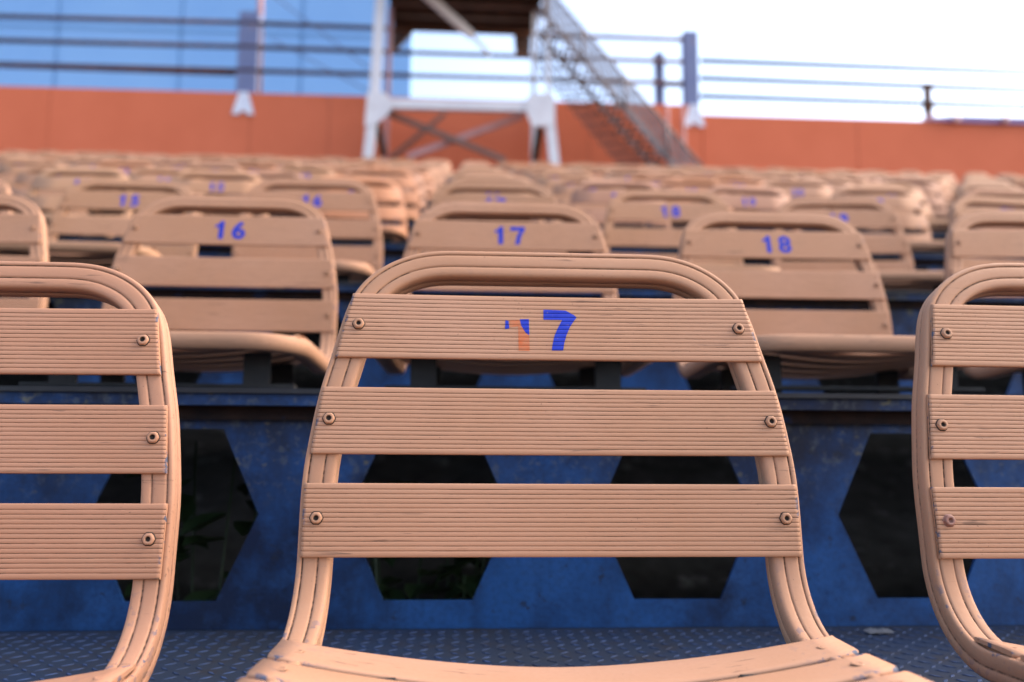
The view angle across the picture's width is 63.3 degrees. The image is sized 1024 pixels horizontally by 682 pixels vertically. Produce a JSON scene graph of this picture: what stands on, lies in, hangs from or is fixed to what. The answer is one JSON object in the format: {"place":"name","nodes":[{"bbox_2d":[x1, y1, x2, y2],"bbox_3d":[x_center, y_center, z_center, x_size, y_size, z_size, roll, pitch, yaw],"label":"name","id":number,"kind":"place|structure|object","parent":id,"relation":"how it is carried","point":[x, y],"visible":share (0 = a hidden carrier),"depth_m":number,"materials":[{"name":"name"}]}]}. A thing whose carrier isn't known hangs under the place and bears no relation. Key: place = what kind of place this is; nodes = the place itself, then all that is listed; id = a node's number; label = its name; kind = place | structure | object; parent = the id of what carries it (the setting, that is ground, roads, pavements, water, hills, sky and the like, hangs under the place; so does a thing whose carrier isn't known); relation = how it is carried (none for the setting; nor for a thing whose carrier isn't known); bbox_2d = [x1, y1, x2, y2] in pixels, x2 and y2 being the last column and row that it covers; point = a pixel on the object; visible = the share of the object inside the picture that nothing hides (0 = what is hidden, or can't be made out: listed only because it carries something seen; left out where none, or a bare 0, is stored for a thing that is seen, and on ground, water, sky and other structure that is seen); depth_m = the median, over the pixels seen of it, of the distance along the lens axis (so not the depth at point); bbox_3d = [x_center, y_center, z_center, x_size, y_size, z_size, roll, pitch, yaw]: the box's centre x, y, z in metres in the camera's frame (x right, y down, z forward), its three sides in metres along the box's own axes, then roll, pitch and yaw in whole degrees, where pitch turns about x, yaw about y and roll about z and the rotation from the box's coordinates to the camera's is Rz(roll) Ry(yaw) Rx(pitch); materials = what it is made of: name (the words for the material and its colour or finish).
{"place":"outdoors","nodes":[
{"label":"outdoors","id":0,"kind":"place"},
{"bbox_2d":[0,0,416,97],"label":"office building","id":1,"kind":"structure","parent":0,"point":[353,12],"depth_m":43.32,"materials":[{"name":"glass"}]},
{"bbox_2d":[0,330,1012,631],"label":"terrain","id":2,"kind":"structure","parent":0,"point":[876,514],"depth_m":2.38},
{"bbox_2d":[124,441,257,630],"bbox_3d":[-0.452,0.442,1.148,0.231,0.602,0.212,1,-7,-3],"label":"weed plant","id":3,"kind":"object","parent":2,"relation":"on","point":[188,510],"visible":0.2,"depth_m":1.14,"materials":[{"name":"green plant"}]},
{"bbox_2d":[366,478,461,599],"bbox_3d":[-0.155,0.473,1.148,0.220,0.556,0.226,2,-7,-13],"label":"weed plant","id":4,"kind":"object","parent":2,"relation":"on","point":[389,593],"visible":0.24,"depth_m":1.18,"materials":[{"name":"green plant"}]},
{"bbox_2d":[433,471,494,628],"bbox_3d":[-0.070,0.469,1.203,0.194,0.552,0.195,6,-9,-41],"label":"weed plant","id":5,"kind":"object","parent":2,"relation":"on","point":[466,587],"visible":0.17,"depth_m":1.24,"materials":[{"name":"green plant"}]},
{"bbox_2d":[416,0,1023,120],"label":"sky","id":6,"kind":"structure","parent":0,"point":[943,33],"materials":[{"name":"white"}]},
{"label":"ground","id":7,"kind":"structure","parent":0,"visible":0},
{"bbox_2d":[0,185,1023,681],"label":"grandstand","id":8,"kind":"object","parent":7,"relation":"on","point":[548,611],"visible":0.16,"depth_m":1.00,"materials":[{"name":"blue paint"}]},
{"bbox_2d":[0,179,12,213],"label":"stadium seat","id":9,"kind":"object","parent":8,"relation":"on","point":[4,187],"visible":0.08,"depth_m":2.31,"materials":[{"name":"paint"}]},
{"bbox_2d":[0,157,41,188],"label":"stadium seat","id":10,"kind":"object","parent":8,"relation":"on","point":[3,160],"visible":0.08,"depth_m":5.53,"materials":[{"name":"paint"}]},
{"bbox_2d":[0,193,48,307],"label":"stadium seat","id":11,"kind":"object","parent":8,"relation":"on","point":[27,224],"visible":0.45,"depth_m":1.50,"materials":[{"name":"paint"}]},
{"bbox_2d":[0,159,63,187],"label":"stadium seat","id":12,"kind":"object","parent":8,"relation":"on","point":[10,167],"visible":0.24,"depth_m":4.72,"materials":[{"name":"paint"}]},
{"bbox_2d":[10,166,92,214],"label":"stadium seat","id":13,"kind":"object","parent":8,"relation":"on","point":[26,176],"visible":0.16,"depth_m":3.93,"materials":[{"name":"paint"}]},
{"bbox_2d":[42,155,78,160],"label":"stadium seat","id":14,"kind":"object","parent":8,"relation":"on","point":[52,157],"visible":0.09,"depth_m":7.17,"materials":[{"name":"paint"}]},
{"bbox_2d":[13,167,132,236],"bbox_3d":[-1.617,-0.498,2.940,0.418,0.387,0.418,0,-9,-2],"label":"stadium seat","id":15,"kind":"object","parent":8,"relation":"on","point":[48,179],"visible":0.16,"depth_m":3.12,"materials":[{"name":"paint"}]},
{"bbox_2d":[55,156,97,166],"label":"stadium seat","id":16,"kind":"object","parent":8,"relation":"on","point":[64,161],"visible":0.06,"depth_m":6.36,"materials":[{"name":"paint"}]},
{"bbox_2d":[0,261,180,681],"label":"stadium seat","id":17,"kind":"object","parent":8,"relation":"on","point":[136,543],"visible":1,"depth_m":0.67,"materials":[{"name":"paint"}]},
{"bbox_2d":[68,158,120,191],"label":"stadium seat","id":18,"kind":"object","parent":8,"relation":"on","point":[79,162],"visible":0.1,"depth_m":5.57,"materials":[{"name":"paint"}]},
{"bbox_2d":[0,179,197,268],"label":"stadium seat","id":19,"kind":"object","parent":8,"relation":"on","point":[82,195],"visible":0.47,"depth_m":2.28,"materials":[{"name":"paint"}]},
{"bbox_2d":[104,156,136,159],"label":"stadium seat","id":20,"kind":"object","parent":8,"relation":"on","point":[118,157],"visible":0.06,"depth_m":7.20,"materials":[{"name":"paint"}]},
{"bbox_2d":[93,161,156,176],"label":"stadium seat","id":21,"kind":"object","parent":8,"relation":"on","point":[124,165],"visible":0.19,"depth_m":4.76,"materials":[{"name":"paint"}]},
{"bbox_2d":[87,167,204,215],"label":"stadium seat","id":22,"kind":"object","parent":8,"relation":"on","point":[135,174],"visible":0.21,"depth_m":3.97,"materials":[{"name":"paint"}]},
{"bbox_2d":[126,158,171,175],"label":"stadium seat","id":23,"kind":"object","parent":8,"relation":"on","point":[149,160],"visible":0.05,"depth_m":6.40,"materials":[{"name":"paint"}]},
{"bbox_2d":[18,195,337,387],"bbox_3d":[-0.510,-0.102,1.343,0.418,0.387,0.418,1,-7,-4],"label":"stadium seat","id":24,"kind":"object","parent":8,"relation":"on","point":[263,360],"visible":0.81,"depth_m":1.49,"materials":[{"name":"paint"}]},
{"bbox_2d":[152,160,203,179],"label":"stadium seat","id":25,"kind":"object","parent":8,"relation":"on","point":[158,164],"visible":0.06,"depth_m":5.60,"materials":[{"name":"paint"}]},
{"bbox_2d":[185,164,242,179],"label":"stadium seat","id":26,"kind":"object","parent":8,"relation":"on","point":[229,167],"visible":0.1,"depth_m":4.79,"materials":[{"name":"paint"}]},
{"bbox_2d":[164,170,268,216],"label":"stadium seat","id":27,"kind":"object","parent":8,"relation":"on","point":[217,187],"visible":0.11,"depth_m":3.15,"materials":[{"name":"paint"}]},
{"bbox_2d":[198,160,235,179],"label":"stadium seat","id":28,"kind":"object","parent":8,"relation":"on","point":[215,162],"visible":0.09,"depth_m":6.43,"materials":[{"name":"paint"}]},
{"bbox_2d":[205,163,278,195],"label":"stadium seat","id":29,"kind":"object","parent":8,"relation":"on","point":[259,165],"visible":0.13,"depth_m":5.63,"materials":[{"name":"paint"}]},
{"bbox_2d":[228,159,260,168],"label":"stadium seat","id":30,"kind":"object","parent":8,"relation":"on","point":[236,161],"visible":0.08,"depth_m":7.24,"materials":[{"name":"paint"}]},
{"bbox_2d":[202,171,307,217],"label":"stadium seat","id":31,"kind":"object","parent":8,"relation":"on","point":[273,174],"visible":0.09,"depth_m":4.03,"materials":[{"name":"paint"}]},
{"bbox_2d":[255,160,300,178],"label":"stadium seat","id":32,"kind":"object","parent":8,"relation":"on","point":[281,163],"visible":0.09,"depth_m":6.45,"materials":[{"name":"paint"}]},
{"bbox_2d":[270,166,335,191],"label":"stadium seat","id":33,"kind":"object","parent":8,"relation":"on","point":[301,170],"visible":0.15,"depth_m":4.82,"materials":[{"name":"paint"}]},
{"bbox_2d":[232,178,382,281],"bbox_3d":[-0.554,-0.285,2.152,0.418,0.387,0.418,1,-5,-3],"label":"stadium seat","id":34,"kind":"object","parent":8,"relation":"on","point":[355,263],"visible":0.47,"depth_m":2.31,"materials":[{"name":"paint"}]},
{"bbox_2d":[301,160,335,165],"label":"stadium seat","id":35,"kind":"object","parent":8,"relation":"on","point":[324,163],"visible":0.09,"depth_m":8.12,"materials":[{"name":"paint"}]},
{"bbox_2d":[306,166,350,175],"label":"stadium seat","id":36,"kind":"object","parent":8,"relation":"on","point":[337,168],"visible":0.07,"depth_m":5.68,"materials":[{"name":"paint"}]},
{"bbox_2d":[333,165,368,174],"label":"stadium seat","id":37,"kind":"object","parent":8,"relation":"on","point":[355,166],"visible":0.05,"depth_m":6.50,"materials":[{"name":"paint"}]},
{"bbox_2d":[0,86,702,172],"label":"parapet wall","id":38,"kind":"structure","parent":8,"relation":"on","point":[73,120],"depth_m":14.23,"materials":[{"name":"orange paint"}]},
{"bbox_2d":[232,11,262,114],"bbox_3d":[-4.606,-4.810,14.500,0.370,1.927,0.384,1,-7,-3],"label":"railing post","id":39,"kind":"object","parent":38,"relation":"attached to","point":[247,83],"visible":0.97,"depth_m":14.45,"materials":[{"name":"metal"}]},
{"bbox_2d":[257,0,263,92],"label":"red pole","id":40,"kind":"object","parent":39,"relation":"attached to","point":[260,6],"visible":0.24,"depth_m":14.87,"materials":[{"name":"metal"}]},
{"bbox_2d":[258,26,262,92],"bbox_3d":[-4.493,-5.007,14.646,0.140,1.307,0.050,1,-7,-3],"label":"steel post","id":41,"kind":"object","parent":39,"relation":"attached to","point":[260,58],"visible":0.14,"depth_m":14.62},
{"bbox_2d":[0,14,682,85],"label":"guard railing","id":42,"kind":"object","parent":39,"relation":"attached to","point":[157,69],"visible":0.94,"depth_m":14.54,"materials":[{"name":"metal"}]},
{"bbox_2d":[654,52,681,104],"bbox_3d":[2.888,-4.660,15.068,0.608,1.154,0.120,1,-7,-3],"label":"railing post","id":43,"kind":"object","parent":38,"relation":"attached to","point":[659,94],"visible":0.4,"depth_m":15.02,"materials":[{"name":"metal"}]},
{"bbox_2d":[681,31,704,126],"bbox_3d":[3.211,-4.671,14.885,0.370,1.836,0.323,1,-7,-3],"label":"railing post","id":44,"kind":"object","parent":38,"relation":"attached to","point":[690,70],"visible":0.93,"depth_m":14.87,"materials":[{"name":"metal"}]},
{"bbox_2d":[299,176,407,241],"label":"stadium seat","id":45,"kind":"object","parent":8,"relation":"on","point":[391,191],"visible":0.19,"depth_m":3.18,"materials":[{"name":"paint"}]},
{"bbox_2d":[343,162,380,175],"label":"stadium seat","id":46,"kind":"object","parent":8,"relation":"on","point":[371,164],"visible":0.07,"depth_m":7.30,"materials":[{"name":"paint"}]},
{"bbox_2d":[324,168,419,220],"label":"stadium seat","id":47,"kind":"object","parent":8,"relation":"on","point":[407,180],"visible":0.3,"depth_m":3.98,"materials":[{"name":"paint"}]},
{"bbox_2d":[362,170,425,208],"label":"stadium seat","id":48,"kind":"object","parent":8,"relation":"on","point":[419,181],"visible":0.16,"depth_m":4.80,"materials":[{"name":"paint"}]},
{"bbox_2d":[379,167,434,199],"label":"stadium seat","id":49,"kind":"object","parent":8,"relation":"on","point":[426,176],"visible":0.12,"depth_m":5.66,"materials":[{"name":"paint"}]},
{"bbox_2d":[393,164,437,193],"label":"stadium seat","id":50,"kind":"object","parent":8,"relation":"on","point":[431,170],"visible":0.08,"depth_m":6.50,"materials":[{"name":"paint"}]},
{"bbox_2d":[413,163,444,184],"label":"stadium seat","id":51,"kind":"object","parent":8,"relation":"on","point":[440,170],"visible":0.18,"depth_m":8.15,"materials":[{"name":"paint"}]},
{"bbox_2d":[363,0,559,164],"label":"observation trestle","id":52,"kind":"object","parent":8,"relation":"on","point":[465,17],"visible":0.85,"depth_m":13.69,"materials":[{"name":"white paint"}]},
{"bbox_2d":[271,38,368,91],"bbox_3d":[-3.354,-4.783,14.339,2.536,1.638,0.014,-4,-8,34],"label":"guy cable","id":53,"kind":"object","parent":52,"relation":"attached to","point":[323,67],"visible":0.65,"depth_m":14.20,"materials":[{"name":"metal"}]},
{"bbox_2d":[278,0,368,67],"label":"guy cable","id":54,"kind":"object","parent":52,"relation":"attached to","point":[324,34],"visible":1,"depth_m":14.21,"materials":[{"name":"metal"}]},
{"bbox_2d":[458,166,500,170],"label":"stadium seat","id":55,"kind":"object","parent":8,"relation":"on","point":[478,168],"visible":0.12,"depth_m":6.52,"materials":[{"name":"paint"}]},
{"bbox_2d":[445,171,532,221],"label":"stadium seat","id":56,"kind":"object","parent":8,"relation":"on","point":[452,176],"visible":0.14,"depth_m":4.00,"materials":[{"name":"paint"}]},
{"bbox_2d":[421,181,565,252],"bbox_3d":[-0.046,-0.283,2.187,0.418,0.387,0.418,1,-5,-2],"label":"stadium seat","id":57,"kind":"object","parent":8,"relation":"on","point":[444,193],"visible":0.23,"depth_m":2.37,"materials":[{"name":"paint"}]},
{"bbox_2d":[450,176,543,221],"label":"stadium seat","id":58,"kind":"object","parent":8,"relation":"on","point":[493,178],"visible":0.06,"depth_m":3.21,"materials":[{"name":"paint"}]},
{"bbox_2d":[375,201,651,389],"bbox_3d":[0.000,-0.096,1.370,0.418,0.387,0.418,1,-7,-3],"label":"stadium seat","id":59,"kind":"object","parent":8,"relation":"on","point":[433,228],"visible":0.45,"depth_m":1.54,"materials":[{"name":"paint"}]},
{"bbox_2d":[521,166,563,183],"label":"stadium seat","id":60,"kind":"object","parent":8,"relation":"on","point":[526,172],"visible":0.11,"depth_m":6.54,"materials":[{"name":"paint"}]},
{"bbox_2d":[527,170,575,190],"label":"stadium seat","id":61,"kind":"object","parent":8,"relation":"on","point":[533,176],"visible":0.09,"depth_m":5.72,"materials":[{"name":"paint"}]},
{"bbox_2d":[537,172,594,199],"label":"stadium seat","id":62,"kind":"object","parent":8,"relation":"on","point":[544,180],"visible":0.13,"depth_m":4.89,"materials":[{"name":"paint"}]},
{"bbox_2d":[237,251,931,681],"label":"stadium seat","id":63,"kind":"object","parent":8,"relation":"on","point":[703,319],"visible":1,"depth_m":0.69,"materials":[{"name":"paint"}]},
{"bbox_2d":[575,166,610,174],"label":"stadium seat","id":64,"kind":"object","parent":8,"relation":"on","point":[584,169],"visible":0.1,"depth_m":7.40,"materials":[{"name":"paint"}]},
{"bbox_2d":[548,178,644,225],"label":"stadium seat","id":65,"kind":"object","parent":8,"relation":"on","point":[560,187],"visible":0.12,"depth_m":4.05,"materials":[{"name":"paint"}]},
{"bbox_2d":[587,170,625,177],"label":"stadium seat","id":66,"kind":"object","parent":8,"relation":"on","point":[601,172],"visible":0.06,"depth_m":6.61,"materials":[{"name":"paint"}]},
{"bbox_2d":[566,181,670,246],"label":"stadium seat","id":67,"kind":"object","parent":8,"relation":"on","point":[581,194],"visible":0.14,"depth_m":3.23,"materials":[{"name":"paint"}]},
{"bbox_2d":[535,0,703,166],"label":"staircase","id":68,"kind":"structure","parent":8,"relation":"on","point":[666,155],"depth_m":13.51,"materials":[{"name":"grey metal"}]},
{"bbox_2d":[604,170,651,180],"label":"stadium seat","id":69,"kind":"object","parent":8,"relation":"on","point":[610,173],"visible":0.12,"depth_m":5.74,"materials":[{"name":"paint"}]},
{"bbox_2d":[625,175,690,201],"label":"stadium seat","id":70,"kind":"object","parent":8,"relation":"on","point":[655,180],"visible":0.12,"depth_m":4.95,"materials":[{"name":"paint"}]},
{"bbox_2d":[652,171,689,176],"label":"stadium seat","id":71,"kind":"object","parent":8,"relation":"on","point":[677,174],"visible":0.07,"depth_m":6.63,"materials":[{"name":"paint"}]},
{"bbox_2d":[602,189,781,270],"bbox_3d":[0.460,-0.273,2.229,0.418,0.387,0.418,1,-7,-2],"label":"stadium seat","id":72,"kind":"object","parent":8,"relation":"on","point":[619,207],"visible":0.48,"depth_m":2.40,"materials":[{"name":"paint"}]},
{"bbox_2d":[652,180,732,227],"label":"stadium seat","id":73,"kind":"object","parent":8,"relation":"on","point":[664,184],"visible":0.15,"depth_m":4.11,"materials":[{"name":"paint"}]},
{"bbox_2d":[679,175,728,201],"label":"stadium seat","id":74,"kind":"object","parent":8,"relation":"on","point":[692,177],"visible":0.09,"depth_m":5.81,"materials":[{"name":"paint"}]},
{"bbox_2d":[689,170,740,194],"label":"stadium seat","id":75,"kind":"object","parent":8,"relation":"on","point":[706,172],"visible":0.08,"depth_m":7.46,"materials":[{"name":"paint"}]},
{"bbox_2d":[713,173,750,182],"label":"stadium seat","id":76,"kind":"object","parent":8,"relation":"on","point":[731,175],"visible":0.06,"depth_m":6.66,"materials":[{"name":"paint"}]},
{"bbox_2d":[712,177,765,211],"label":"stadium seat","id":77,"kind":"object","parent":8,"relation":"on","point":[751,181],"visible":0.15,"depth_m":4.97,"materials":[{"name":"paint"}]},
{"bbox_2d":[701,185,800,231],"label":"stadium seat","id":78,"kind":"object","parent":8,"relation":"on","point":[776,199],"visible":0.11,"depth_m":3.28,"materials":[{"name":"paint"}]},
{"bbox_2d":[748,173,797,195],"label":"stadium seat","id":79,"kind":"object","parent":8,"relation":"on","point":[771,175],"visible":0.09,"depth_m":5.79,"materials":[{"name":"paint"}]},
{"bbox_2d":[757,179,869,230],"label":"stadium seat","id":80,"kind":"object","parent":8,"relation":"on","point":[821,189],"visible":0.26,"depth_m":4.09,"materials":[{"name":"paint"}]},
{"bbox_2d":[798,173,832,178],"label":"stadium seat","id":81,"kind":"object","parent":8,"relation":"on","point":[821,175],"visible":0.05,"depth_m":7.54,"materials":[{"name":"paint"}]},
{"bbox_2d":[794,177,853,210],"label":"stadium seat","id":82,"kind":"object","parent":8,"relation":"on","point":[841,183],"visible":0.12,"depth_m":4.97,"materials":[{"name":"paint"}]},
{"bbox_2d":[673,211,984,394],"bbox_3d":[0.510,-0.089,1.404,0.418,0.387,0.418,1,-9,-3],"label":"stadium seat","id":83,"kind":"object","parent":8,"relation":"on","point":[800,344],"visible":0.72,"depth_m":1.55,"materials":[{"name":"paint"}]},
{"bbox_2d":[825,176,869,195],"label":"stadium seat","id":84,"kind":"object","parent":8,"relation":"on","point":[862,180],"visible":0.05,"depth_m":5.83,"materials":[{"name":"paint"}]},
{"bbox_2d":[771,198,943,290],"bbox_3d":[0.960,-0.260,2.272,0.418,0.387,0.418,0,-7,0],"label":"stadium seat","id":85,"kind":"object","parent":8,"relation":"on","point":[902,275],"visible":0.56,"depth_m":2.42,"materials":[{"name":"paint"}]},
{"bbox_2d":[702,115,1023,183],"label":"parapet wall","id":86,"kind":"structure","parent":8,"relation":"on","point":[959,151],"depth_m":14.80,"materials":[{"name":"orange paint"}]},
{"bbox_2d":[700,58,1023,120],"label":"guard railing","id":87,"kind":"object","parent":86,"relation":"on","point":[927,104],"visible":0.95,"depth_m":15.02,"materials":[{"name":"metal"}]},
{"bbox_2d":[923,115,1023,124],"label":"wall capping","id":88,"kind":"object","parent":86,"relation":"attached to","point":[1005,119],"depth_m":14.91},
{"bbox_2d":[849,176,881,182],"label":"stadium seat","id":89,"kind":"object","parent":8,"relation":"on","point":[872,179],"visible":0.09,"depth_m":6.72,"materials":[{"name":"paint"}]},
{"bbox_2d":[864,628,893,633],"bbox_3d":[0.430,0.340,0.974,0.030,0.004,0.018,1,-7,-3],"label":"litter scrap","id":90,"kind":"object","parent":8,"relation":"on","point":[878,631],"visible":1,"depth_m":0.97,"materials":[{"name":"paper"}]},
{"bbox_2d":[828,186,944,251],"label":"stadium seat","id":91,"kind":"object","parent":8,"relation":"on","point":[905,199],"visible":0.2,"depth_m":3.28,"materials":[{"name":"paint"}]},
{"bbox_2d":[854,183,948,231],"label":"stadium seat","id":92,"kind":"object","parent":8,"relation":"on","point":[938,225],"visible":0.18,"depth_m":4.11,"materials":[{"name":"paint"}]},
{"bbox_2d":[882,177,948,218],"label":"stadium seat","id":93,"kind":"object","parent":8,"relation":"on","point":[929,186],"visible":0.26,"depth_m":4.97,"materials":[{"name":"paint"}]},
{"bbox_2d":[900,183,951,210],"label":"stadium seat","id":94,"kind":"object","parent":8,"relation":"on","point":[938,207],"visible":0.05,"depth_m":5.48,"materials":[{"name":"paint"}]},
{"bbox_2d":[907,176,954,204],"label":"stadium seat","id":95,"kind":"object","parent":8,"relation":"on","point":[942,183],"visible":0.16,"depth_m":6.68,"materials":[{"name":"paint"}]},
{"bbox_2d":[925,173,957,190],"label":"stadium seat","id":96,"kind":"object","parent":8,"relation":"on","point":[949,177],"visible":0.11,"depth_m":10.12,"materials":[{"name":"paint"}]},
{"bbox_2d":[911,263,1023,681],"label":"stadium seat","id":97,"kind":"object","parent":8,"relation":"on","point":[956,526],"visible":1,"depth_m":0.71,"materials":[{"name":"paint"}]},
{"bbox_2d":[944,211,1023,392],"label":"stadium seat","id":98,"kind":"object","parent":8,"relation":"on","point":[962,239],"visible":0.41,"depth_m":1.59,"materials":[{"name":"paint"}]},
{"bbox_2d":[958,181,1009,190],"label":"stadium seat","id":99,"kind":"object","parent":8,"relation":"on","point":[983,182],"visible":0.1,"depth_m":5.04,"materials":[{"name":"paint"}]},
{"bbox_2d":[949,196,1023,268],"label":"stadium seat","id":100,"kind":"object","parent":8,"relation":"on","point":[959,208],"visible":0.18,"depth_m":2.47,"materials":[{"name":"paint"}]},
{"bbox_2d":[957,183,1019,199],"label":"stadium seat","id":101,"kind":"object","parent":8,"relation":"on","point":[963,190],"visible":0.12,"depth_m":4.16,"materials":[{"name":"paint"}]},
{"bbox_2d":[963,189,1023,229],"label":"stadium seat","id":102,"kind":"object","parent":8,"relation":"on","point":[1000,193],"visible":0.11,"depth_m":3.32,"materials":[{"name":"paint"}]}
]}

